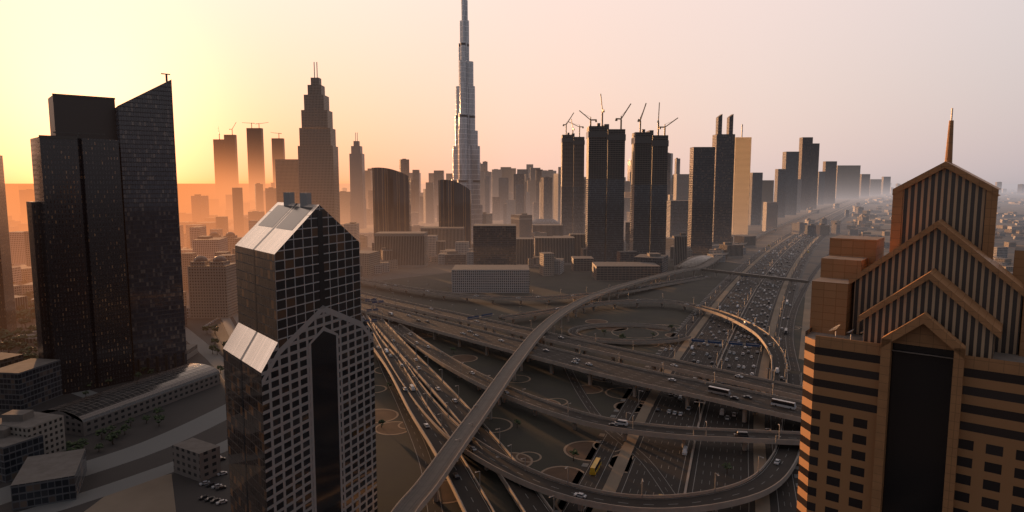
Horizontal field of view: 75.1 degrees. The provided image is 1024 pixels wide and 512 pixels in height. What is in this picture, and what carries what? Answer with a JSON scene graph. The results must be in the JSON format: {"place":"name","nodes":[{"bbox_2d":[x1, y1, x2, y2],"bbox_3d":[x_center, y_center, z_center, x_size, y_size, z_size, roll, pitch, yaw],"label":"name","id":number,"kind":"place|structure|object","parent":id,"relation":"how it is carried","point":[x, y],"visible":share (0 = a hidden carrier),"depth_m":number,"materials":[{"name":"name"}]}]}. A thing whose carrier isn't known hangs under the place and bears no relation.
{"place":"outdoors","nodes":[
{"label":"outdoors","id":0,"kind":"place"},
{"bbox_2d":[0,184,1023,354],"bbox_3d":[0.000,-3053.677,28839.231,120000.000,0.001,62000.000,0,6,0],"label":"ground","id":1,"kind":"structure","parent":0,"point":[819,253],"depth_m":2321.29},
{"bbox_2d":[0,155,16,331],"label":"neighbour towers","id":2,"kind":"structure","parent":1,"relation":"on","point":[8,322],"depth_m":711.42,"materials":[{"name":"grey glass"}]},
{"bbox_2d":[0,284,238,511],"bbox_3d":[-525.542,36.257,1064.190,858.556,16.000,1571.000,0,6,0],"label":"podium and streets","id":3,"kind":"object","parent":1,"relation":"on","point":[171,462],"visible":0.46,"depth_m":424.21,"materials":[{"name":"grey concrete"}]},
{"bbox_2d":[26,73,186,394],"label":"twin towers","id":4,"kind":"structure","parent":3,"relation":"on","point":[104,234],"depth_m":527.30,"materials":[{"name":"black glass"}]},
{"bbox_2d":[198,317,226,504],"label":"parked cars","id":5,"kind":"object","parent":3,"relation":"on","point":[213,499],"visible":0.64,"depth_m":353.07,"materials":[{"name":"white metal"}]},
{"bbox_2d":[223,192,377,511],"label":"skyscraper","id":6,"kind":"structure","parent":1,"relation":"on","point":[298,352],"depth_m":263.12,"materials":[{"name":"black"}]},
{"bbox_2d":[0,280,732,473],"bbox_3d":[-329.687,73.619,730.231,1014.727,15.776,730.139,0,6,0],"label":"trees","id":7,"kind":"object","parent":1,"relation":"on","point":[9,343],"visible":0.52,"depth_m":623.12,"materials":[{"name":"green plant"}]},
{"bbox_2d":[452,0,482,238],"bbox_3d":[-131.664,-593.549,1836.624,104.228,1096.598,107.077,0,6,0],"label":"skyscraper","id":8,"kind":"structure","parent":1,"relation":"on","point":[466,160],"depth_m":1854.99,"materials":[{"name":"metal"}]},
{"bbox_2d":[0,188,1023,510],"bbox_3d":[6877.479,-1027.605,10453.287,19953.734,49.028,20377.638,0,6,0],"label":"low-rise buildings","id":9,"kind":"structure","parent":1,"relation":"on","point":[40,464],"depth_m":505.01,"materials":[{"name":"grey concrete"}]},
{"bbox_2d":[6,62,1023,317],"bbox_3d":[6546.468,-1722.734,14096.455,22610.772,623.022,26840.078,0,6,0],"label":"city buildings","id":10,"kind":"structure","parent":1,"relation":"on","point":[718,194],"depth_m":1490.15,"materials":[{"name":"grey glass"}]},
{"bbox_2d":[360,200,849,511],"bbox_3d":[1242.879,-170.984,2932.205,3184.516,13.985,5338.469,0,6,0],"label":"road pillars","id":11,"kind":"structure","parent":1,"relation":"on","point":[574,427],"depth_m":621.47,"materials":[{"name":"concrete"}]},
{"bbox_2d":[361,216,890,511],"bbox_3d":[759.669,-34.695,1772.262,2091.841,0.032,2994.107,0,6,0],"label":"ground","id":12,"kind":"structure","parent":1,"relation":"on","point":[543,443],"depth_m":574.82,"materials":[{"name":"soil"}]},
{"bbox_2d":[674,255,808,286],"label":"metro station","id":13,"kind":"object","parent":1,"relation":"on","point":[694,261],"visible":0.88,"depth_m":1130.65,"materials":[{"name":"concrete"}]},
{"bbox_2d":[796,108,1023,511],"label":"orange tower","id":14,"kind":"structure","parent":1,"relation":"on","point":[913,389],"depth_m":128.60,"materials":[{"name":"stone"}]},
{"bbox_2d":[0,0,1023,183],"label":"sky","id":15,"kind":"structure","parent":0,"point":[877,84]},
{"bbox_2d":[360,200,867,511],"bbox_3d":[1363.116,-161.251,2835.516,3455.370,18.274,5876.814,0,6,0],"label":"roads","id":16,"kind":"structure","parent":0,"point":[658,464],"depth_m":472.46,"materials":[{"name":"grey asphalt"}]},
{"bbox_2d":[361,234,817,511],"bbox_3d":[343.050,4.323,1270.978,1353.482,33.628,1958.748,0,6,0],"label":"street furniture","id":17,"kind":"object","parent":16,"relation":"on","point":[491,314],"visible":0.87,"depth_m":636.92,"materials":[{"name":"silver metal"}]},
{"bbox_2d":[362,221,830,498],"bbox_3d":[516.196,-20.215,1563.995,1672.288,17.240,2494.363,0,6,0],"label":"cars","id":18,"kind":"object","parent":16,"relation":"on","point":[595,466],"visible":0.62,"depth_m":583.45,"materials":[{"name":"white"}]},
{"bbox_2d":[592,201,867,511],"bbox_3d":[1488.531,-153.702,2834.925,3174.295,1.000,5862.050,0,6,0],"label":"medians","id":19,"kind":"object","parent":16,"relation":"on","point":[762,504],"visible":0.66,"depth_m":475.67,"materials":[{"name":"concrete"}]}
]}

